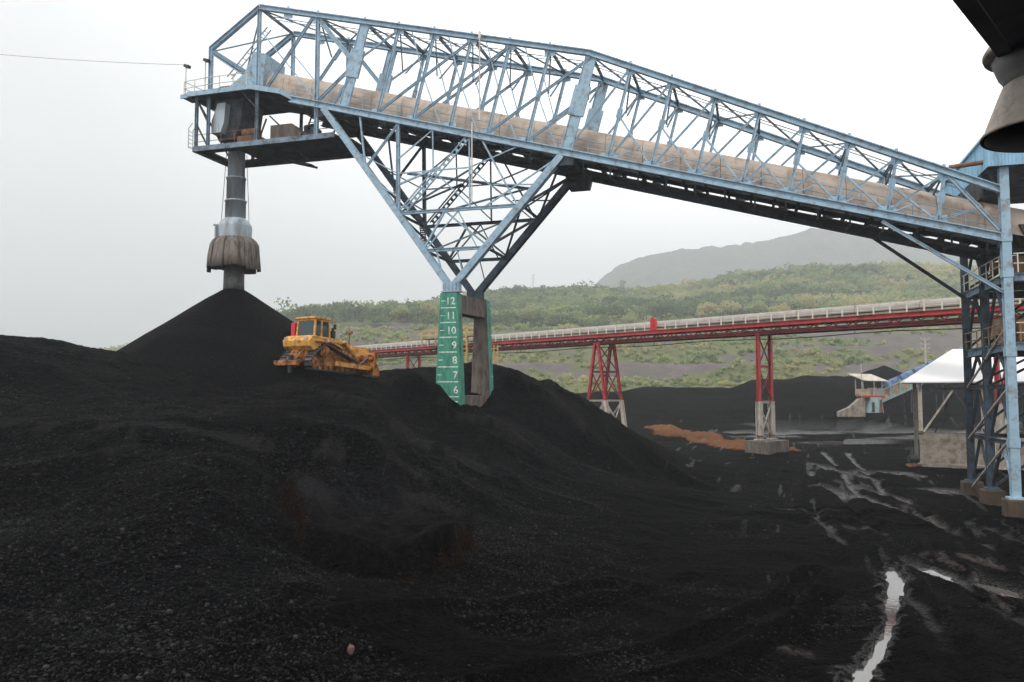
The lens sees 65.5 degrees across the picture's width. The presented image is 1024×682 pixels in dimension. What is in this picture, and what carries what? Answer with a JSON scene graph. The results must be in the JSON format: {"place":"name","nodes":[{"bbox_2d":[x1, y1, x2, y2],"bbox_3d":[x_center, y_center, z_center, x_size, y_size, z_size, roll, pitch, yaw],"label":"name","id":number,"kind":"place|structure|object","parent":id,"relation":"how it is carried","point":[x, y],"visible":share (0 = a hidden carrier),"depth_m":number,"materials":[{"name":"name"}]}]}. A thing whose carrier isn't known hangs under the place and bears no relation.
{"place":"outdoors","nodes":[
{"label":"outdoors","id":0,"kind":"place"},
{"bbox_2d":[0,289,1023,681],"bbox_3d":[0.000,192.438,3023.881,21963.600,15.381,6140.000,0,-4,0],"label":"ground","id":1,"kind":"structure","parent":0,"point":[696,431],"depth_m":29.04,"materials":[{"name":"black stone"}]},
{"bbox_2d":[274,316,379,377],"bbox_3d":[-12.906,0.436,55.180,4.128,3.974,6.720,-2,-7,31],"label":"bulldozer","id":2,"kind":"object","parent":1,"relation":"on","point":[313,343],"visible":0.88,"depth_m":53.75,"materials":[{"name":"metal"}]},
{"bbox_2d":[347,644,354,654],"bbox_3d":[-3.601,6.896,17.806,0.162,0.216,0.201,0,-4,0],"label":"stone","id":3,"kind":"object","parent":1,"relation":"on","point":[350,649],"visible":1,"depth_m":17.74,"materials":[{"name":"pink stone"}]},
{"bbox_2d":[406,355,420,367],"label":"trestle","id":4,"kind":"object","parent":1,"relation":"on","point":[408,358],"visible":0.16,"depth_m":131.26,"materials":[{"name":"red metal"}]},
{"bbox_2d":[421,326,473,362],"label":"access tower","id":5,"kind":"structure","parent":1,"relation":"on","point":[435,335],"depth_m":121.93,"materials":[{"name":"yellow metal"}]},
{"bbox_2d":[436,292,493,406],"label":"concrete pier","id":6,"kind":"structure","parent":1,"relation":"on","point":[455,308],"depth_m":53.98,"materials":[{"name":"green paint"}]},
{"bbox_2d":[492,345,497,364],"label":"ladder cage","id":7,"kind":"object","parent":6,"relation":"attached to","point":[494,352],"visible":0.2,"depth_m":112.78,"materials":[{"name":"yellow paint"}]},
{"bbox_2d":[180,4,1023,299],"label":"conveyor gantry","id":8,"kind":"object","parent":6,"relation":"on","point":[264,85],"visible":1,"depth_m":54.38,"materials":[{"name":"blue metal"}]},
{"bbox_2d":[0,54,179,64],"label":"power cable","id":9,"kind":"object","parent":8,"relation":"attached to","point":[98,61],"visible":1,"depth_m":63.66,"materials":[{"name":"black metal"}]},
{"bbox_2d":[206,150,260,289],"bbox_3d":[-21.503,-9.684,61.827,4.050,11.800,4.224,-1,-4,17],"label":"loading chute","id":10,"kind":"object","parent":8,"relation":"hanging from","point":[233,254],"visible":0.88,"depth_m":60.97,"materials":[{"name":"grey metal"}]},
{"bbox_2d":[587,343,626,426],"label":"trestle","id":11,"kind":"object","parent":1,"relation":"on","point":[604,406],"visible":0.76,"depth_m":99.99,"materials":[{"name":"red metal"}]},
{"bbox_2d":[739,436,783,437],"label":"puddle","id":12,"kind":"object","parent":1,"relation":"on","point":[764,437],"visible":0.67,"depth_m":102.66,"materials":[{"name":"grey liquid"}]},
{"bbox_2d":[745,435,788,454],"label":"foundation block","id":13,"kind":"structure","parent":1,"relation":"on","point":[769,446],"depth_m":82.25,"materials":[{"name":"grey concrete"}]},
{"bbox_2d":[754,333,777,439],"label":"trestle","id":14,"kind":"object","parent":13,"relation":"on","point":[760,416],"visible":1,"depth_m":83.75,"materials":[{"name":"red metal"}]},
{"bbox_2d":[830,490,856,498],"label":"puddle","id":15,"kind":"object","parent":1,"relation":"on","point":[843,495],"visible":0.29,"depth_m":53.32,"materials":[{"name":"grey liquid"}]},
{"bbox_2d":[807,442,886,443],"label":"puddle","id":16,"kind":"object","parent":1,"relation":"on","point":[844,443],"visible":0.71,"depth_m":95.37,"materials":[{"name":"grey liquid"}]},
{"bbox_2d":[827,469,874,480],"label":"puddle","id":17,"kind":"object","parent":1,"relation":"on","point":[850,474],"visible":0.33,"depth_m":65.70,"materials":[{"name":"grey liquid"}]},
{"bbox_2d":[837,398,865,416],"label":"retaining wall","id":18,"kind":"structure","parent":1,"relation":"on","point":[856,408],"depth_m":114.61,"materials":[{"name":"concrete"}]},
{"bbox_2d":[848,567,906,681],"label":"water","id":19,"kind":"structure","parent":1,"relation":"on","point":[896,581],"depth_m":23.66,"materials":[{"name":"grey liquid"}]},
{"bbox_2d":[848,486,909,503],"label":"puddle","id":20,"kind":"object","parent":1,"relation":"on","point":[879,494],"visible":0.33,"depth_m":53.84,"materials":[{"name":"grey liquid"}]},
{"bbox_2d":[872,438,918,439],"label":"puddle","id":21,"kind":"object","parent":1,"relation":"on","point":[895,438],"visible":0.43,"depth_m":100.46,"materials":[{"name":"grey liquid"}]},
{"bbox_2d":[856,347,962,412],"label":"inclined conveyor","id":22,"kind":"object","parent":1,"relation":"on","point":[893,389],"visible":0.44,"depth_m":115.31,"materials":[{"name":"metal"}]},
{"bbox_2d":[847,369,888,395],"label":"guard hut","id":23,"kind":"object","parent":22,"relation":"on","point":[867,391],"visible":1,"depth_m":114.92,"materials":[{"name":"white metal"}]},
{"bbox_2d":[872,402,874,411],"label":"access door","id":24,"kind":"structure","parent":22,"relation":"in","point":[873,403],"depth_m":114.23,"materials":[{"name":"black metal"}]},
{"bbox_2d":[879,399,882,412],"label":"access door","id":25,"kind":"structure","parent":22,"relation":"in","point":[880,407],"depth_m":114.36,"materials":[{"name":"metal"}]},
{"bbox_2d":[905,448,921,466],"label":"water pump","id":26,"kind":"object","parent":1,"relation":"on","point":[911,458],"visible":0.98,"depth_m":72.26,"materials":[{"name":"metal"}]},
{"bbox_2d":[918,568,955,581],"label":"puddle","id":27,"kind":"object","parent":1,"relation":"on","point":[932,572],"visible":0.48,"depth_m":30.43,"materials":[{"name":"grey liquid"}]},
{"bbox_2d":[871,138,1023,517],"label":"transfer tower","id":28,"kind":"structure","parent":1,"relation":"on","point":[1001,338],"depth_m":47.01,"materials":[{"name":"blue metal"}]},
{"bbox_2d":[934,491,960,494],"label":"puddle","id":29,"kind":"object","parent":1,"relation":"on","point":[944,492],"visible":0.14,"depth_m":54.91,"materials":[{"name":"grey liquid"}]},
{"bbox_2d":[900,349,1023,469],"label":"open shed","id":30,"kind":"structure","parent":1,"relation":"on","point":[947,450],"depth_m":73.14,"materials":[{"name":"metal"}]},
{"bbox_2d":[953,0,1023,56],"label":"canopy","id":31,"kind":"object","parent":1,"relation":"on","point":[998,25],"visible":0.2,"depth_m":4.00,"materials":[{"name":"black metal"}]},
{"bbox_2d":[980,42,1023,152],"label":"bell lamp","id":32,"kind":"object","parent":31,"relation":"hanging from","point":[1004,132],"visible":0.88,"depth_m":4.61,"materials":[{"name":"metal"}]},
{"bbox_2d":[975,584,1020,597],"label":"puddle","id":33,"kind":"object","parent":1,"relation":"on","point":[1000,591],"visible":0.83,"depth_m":27.69,"materials":[{"name":"grey liquid"}]},
{"bbox_2d":[993,319,1007,469],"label":"trestle","id":34,"kind":"object","parent":1,"relation":"on","point":[1001,421],"visible":0.21,"depth_m":66.45,"materials":[{"name":"red metal"}]},
{"bbox_2d":[350,297,1023,360],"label":"red conveyor","id":35,"kind":"object","parent":34,"relation":"on","point":[653,325],"visible":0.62,"depth_m":85.83,"materials":[{"name":"metal"}]},
{"bbox_2d":[0,0,1023,347],"label":"sky","id":36,"kind":"structure","parent":0,"point":[108,214],"materials":[{"name":"white"}]},
{"bbox_2d":[291,272,980,392],"bbox_3d":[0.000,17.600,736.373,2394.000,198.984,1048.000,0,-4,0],"label":"hillside","id":37,"kind":"structure","parent":0,"point":[899,341],"depth_m":334.07,"materials":[{"name":"green plant"}]},
{"bbox_2d":[368,304,384,315],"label":"tree","id":38,"kind":"object","parent":37,"relation":"on","point":[377,309],"visible":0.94,"depth_m":469.32,"materials":[{"name":"green plant"}]},
{"bbox_2d":[389,304,410,322],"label":"tree","id":39,"kind":"object","parent":37,"relation":"on","point":[401,310],"visible":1,"depth_m":462.48,"materials":[{"name":"green plant"}]},
{"bbox_2d":[416,302,438,314],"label":"tree","id":40,"kind":"object","parent":37,"relation":"on","point":[430,308],"visible":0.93,"depth_m":473.07,"materials":[{"name":"green plant"}]},
{"bbox_2d":[519,307,536,326],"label":"tree","id":41,"kind":"object","parent":37,"relation":"on","point":[530,313],"visible":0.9,"depth_m":461.61,"materials":[{"name":"green plant"}]},
{"bbox_2d":[548,306,567,320],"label":"tree","id":42,"kind":"object","parent":37,"relation":"on","point":[553,314],"visible":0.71,"depth_m":470.78,"materials":[{"name":"green plant"}]},
{"bbox_2d":[97,257,1023,350],"bbox_3d":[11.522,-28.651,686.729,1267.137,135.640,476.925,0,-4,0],"label":"forest","id":43,"kind":"object","parent":37,"relation":"on","point":[577,303],"visible":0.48,"depth_m":623.77,"materials":[{"name":"green plant"}]},
{"bbox_2d":[593,305,606,314],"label":"tree","id":44,"kind":"object","parent":37,"relation":"on","point":[596,310],"visible":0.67,"depth_m":480.37,"materials":[{"name":"green plant"}]},
{"bbox_2d":[598,303,624,316],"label":"tree","id":45,"kind":"object","parent":37,"relation":"on","point":[616,309],"visible":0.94,"depth_m":472.12,"materials":[{"name":"green plant"}]},
{"bbox_2d":[330,321,980,392],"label":"scrub","id":46,"kind":"object","parent":37,"relation":"on","point":[675,383],"visible":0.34,"depth_m":331.67,"materials":[{"name":"green plant"}]},
{"bbox_2d":[648,300,677,320],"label":"tree","id":47,"kind":"object","parent":37,"relation":"on","point":[658,308],"visible":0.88,"depth_m":459.61,"materials":[{"name":"green plant"}]},
{"bbox_2d":[663,301,682,317],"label":"tree","id":48,"kind":"object","parent":37,"relation":"on","point":[676,311],"visible":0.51,"depth_m":467.75,"materials":[{"name":"green plant"}]},
{"bbox_2d":[695,302,721,325],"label":"tree","id":49,"kind":"object","parent":37,"relation":"on","point":[705,309],"visible":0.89,"depth_m":465.96,"materials":[{"name":"green plant"}]},
{"bbox_2d":[720,299,741,314],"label":"tree","id":50,"kind":"object","parent":37,"relation":"on","point":[732,307],"visible":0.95,"depth_m":475.32,"materials":[{"name":"green plant"}]},
{"bbox_2d":[742,300,768,322],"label":"tree","id":51,"kind":"object","parent":37,"relation":"on","point":[757,306],"visible":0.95,"depth_m":468.84,"materials":[{"name":"green plant"}]},
{"bbox_2d":[767,302,790,320],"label":"tree","id":52,"kind":"object","parent":37,"relation":"on","point":[781,307],"visible":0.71,"depth_m":461.59,"materials":[{"name":"green plant"}]},
{"bbox_2d":[790,293,818,307],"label":"tree","id":53,"kind":"object","parent":37,"relation":"on","point":[808,301],"visible":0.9,"depth_m":472.12,"materials":[{"name":"green plant"}]},
{"bbox_2d":[822,300,844,307],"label":"tree","id":54,"kind":"object","parent":37,"relation":"on","point":[834,304],"visible":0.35,"depth_m":465.94,"materials":[{"name":"green plant"}]},
{"bbox_2d":[844,297,873,305],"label":"tree","id":55,"kind":"object","parent":37,"relation":"on","point":[860,302],"visible":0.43,"depth_m":470.81,"materials":[{"name":"green plant"}]},
{"bbox_2d":[907,295,926,311],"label":"tree","id":56,"kind":"object","parent":37,"relation":"on","point":[917,299],"visible":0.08,"depth_m":471.13,"materials":[{"name":"green plant"}]},
{"bbox_2d":[920,337,929,363],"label":"utility pole","id":57,"kind":"object","parent":37,"relation":"on","point":[925,339],"visible":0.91,"depth_m":150.15,"materials":[{"name":"white metal"}]},
{"bbox_2d":[925,298,948,310],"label":"tree","id":58,"kind":"object","parent":37,"relation":"on","point":[935,308],"visible":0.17,"depth_m":464.32,"materials":[{"name":"green plant"}]},
{"bbox_2d":[597,228,997,288],"bbox_3d":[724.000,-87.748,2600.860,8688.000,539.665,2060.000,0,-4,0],"label":"mountain","id":59,"kind":"structure","parent":0,"point":[805,247],"depth_m":2364.33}
]}

